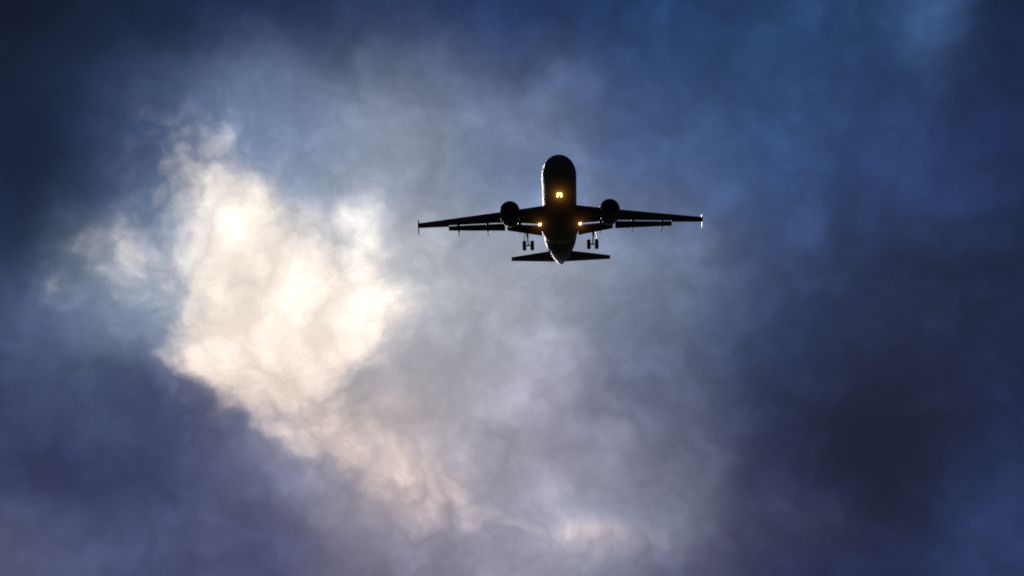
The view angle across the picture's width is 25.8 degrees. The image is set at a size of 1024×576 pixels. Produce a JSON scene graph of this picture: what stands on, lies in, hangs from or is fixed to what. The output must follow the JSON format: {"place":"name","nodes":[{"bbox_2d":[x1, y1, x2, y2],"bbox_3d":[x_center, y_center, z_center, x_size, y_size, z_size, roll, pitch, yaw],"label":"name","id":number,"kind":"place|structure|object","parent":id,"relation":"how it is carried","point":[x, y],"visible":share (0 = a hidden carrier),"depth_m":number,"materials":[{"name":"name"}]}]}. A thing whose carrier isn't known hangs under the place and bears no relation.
{"place":"outdoors","nodes":[
{"label":"outdoors","id":0,"kind":"place"},
{"bbox_2d":[0,0,1023,575],"label":"sky","id":1,"kind":"structure","parent":0,"point":[232,342],"materials":[{"name":"blue"}]},
{"bbox_2d":[542,155,576,264],"bbox_3d":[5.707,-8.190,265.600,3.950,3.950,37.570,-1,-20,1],"label":"fuselage","id":2,"kind":"object","parent":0,"point":[557,170],"visible":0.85,"depth_m":252.54,"materials":[{"name":"paint"}]},
{"bbox_2d":[418,206,544,227],"bbox_3d":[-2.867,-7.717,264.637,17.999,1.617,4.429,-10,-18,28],"label":"wing","id":3,"kind":"structure","parent":2,"relation":"attached to","point":[533,219],"depth_m":263.46,"materials":[{"name":"black metal"}]},
{"bbox_2d":[423,208,537,224],"bbox_3d":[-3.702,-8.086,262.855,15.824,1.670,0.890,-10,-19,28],"label":"slats","id":4,"kind":"object","parent":3,"relation":"attached to","point":[531,212],"visible":0.91,"depth_m":262.11,"materials":[{"name":"black metal"}]},
{"bbox_2d":[457,220,520,235],"bbox_3d":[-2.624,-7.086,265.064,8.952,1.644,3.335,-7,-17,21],"label":"flap track fairings","id":5,"kind":"object","parent":3,"relation":"attached to","point":[487,225],"visible":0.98,"depth_m":264.29,"materials":[{"name":"black metal"}]},
{"bbox_2d":[449,224,541,235],"bbox_3d":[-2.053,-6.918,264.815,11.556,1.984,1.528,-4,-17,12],"label":"wing flaps","id":6,"kind":"object","parent":3,"relation":"attached to","point":[537,229],"visible":0.9,"depth_m":264.46,"materials":[{"name":"black metal"}]},
{"bbox_2d":[526,229,533,245],"bbox_3d":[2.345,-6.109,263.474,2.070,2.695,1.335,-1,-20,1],"label":"landing gear strut","id":7,"kind":"object","parent":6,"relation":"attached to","point":[527,233],"visible":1,"depth_m":263.78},
{"bbox_2d":[523,241,533,250],"bbox_3d":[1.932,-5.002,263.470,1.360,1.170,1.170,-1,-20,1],"label":"tyres","id":8,"kind":"object","parent":7,"relation":"attached to","point":[531,245],"visible":1,"depth_m":262.99,"materials":[{"name":"black rubber"}]},
{"bbox_3d":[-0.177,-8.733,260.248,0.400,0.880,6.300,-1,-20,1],"label":"pylon","id":9,"kind":"object","parent":3,"relation":"attached to","visible":0},
{"bbox_2d":[500,201,519,226],"bbox_3d":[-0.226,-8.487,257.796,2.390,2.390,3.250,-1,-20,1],"label":"nacelle","id":10,"kind":"object","parent":9,"relation":"attached to","point":[512,221],"visible":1,"depth_m":256.68,"materials":[{"name":"paint"}]},
{"bbox_2d":[511,251,555,261],"bbox_3d":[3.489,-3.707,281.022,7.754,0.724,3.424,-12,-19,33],"label":"horizontal stabilizer","id":11,"kind":"object","parent":2,"relation":"attached to","point":[544,256],"visible":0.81,"depth_m":280.61},
{"bbox_2d":[541,205,578,243],"bbox_3d":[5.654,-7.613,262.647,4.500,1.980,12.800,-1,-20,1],"label":"belly fairing","id":12,"kind":"object","parent":2,"relation":"attached to","point":[559,226],"visible":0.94,"depth_m":260.75,"materials":[{"name":"paint"}]},
{"bbox_2d":[566,251,609,260],"bbox_3d":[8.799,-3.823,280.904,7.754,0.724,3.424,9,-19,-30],"label":"horizontal stabilizer","id":13,"kind":"object","parent":2,"relation":"attached to","point":[577,256],"visible":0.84,"depth_m":280.50},
{"bbox_2d":[574,205,701,222],"bbox_3d":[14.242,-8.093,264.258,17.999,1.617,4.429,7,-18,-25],"label":"wing","id":14,"kind":"structure","parent":2,"relation":"attached to","point":[585,218],"depth_m":263.19,"materials":[{"name":"black metal"}]},
{"bbox_2d":[578,221,671,234],"bbox_3d":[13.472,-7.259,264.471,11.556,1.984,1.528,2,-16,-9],"label":"wing flaps","id":15,"kind":"object","parent":14,"relation":"attached to","point":[583,228],"visible":0.88,"depth_m":264.18,"materials":[{"name":"black metal"}]},
{"bbox_2d":[587,223,594,244],"bbox_3d":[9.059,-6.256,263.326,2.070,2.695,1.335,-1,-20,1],"label":"landing gear strut","id":16,"kind":"object","parent":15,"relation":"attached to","point":[593,230],"visible":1,"depth_m":263.55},
{"bbox_2d":[587,239,598,248],"bbox_3d":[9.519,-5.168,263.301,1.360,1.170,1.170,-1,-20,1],"label":"tyres","id":17,"kind":"object","parent":16,"relation":"attached to","point":[589,244],"visible":1,"depth_m":262.82,"materials":[{"name":"black rubber"}]},
{"bbox_2d":[599,218,662,232],"bbox_3d":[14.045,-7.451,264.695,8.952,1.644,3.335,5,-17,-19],"label":"flap track fairings","id":18,"kind":"object","parent":14,"relation":"attached to","point":[632,222],"visible":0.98,"depth_m":263.95,"materials":[{"name":"black metal"}]},
{"bbox_2d":[582,207,697,218],"bbox_3d":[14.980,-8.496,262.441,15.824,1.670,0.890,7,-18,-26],"label":"slats","id":19,"kind":"object","parent":14,"relation":"attached to","point":[589,211],"visible":0.94,"depth_m":261.62,"materials":[{"name":"black metal"}]},
{"bbox_3d":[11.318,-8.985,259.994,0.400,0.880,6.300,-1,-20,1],"label":"pylon","id":20,"kind":"object","parent":14,"relation":"attached to","visible":0},
{"bbox_2d":[599,199,619,224],"bbox_3d":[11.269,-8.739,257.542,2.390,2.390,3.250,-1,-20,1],"label":"nacelle","id":21,"kind":"object","parent":20,"relation":"attached to","point":[608,219],"visible":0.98,"depth_m":256.43,"materials":[{"name":"paint"}]}
]}

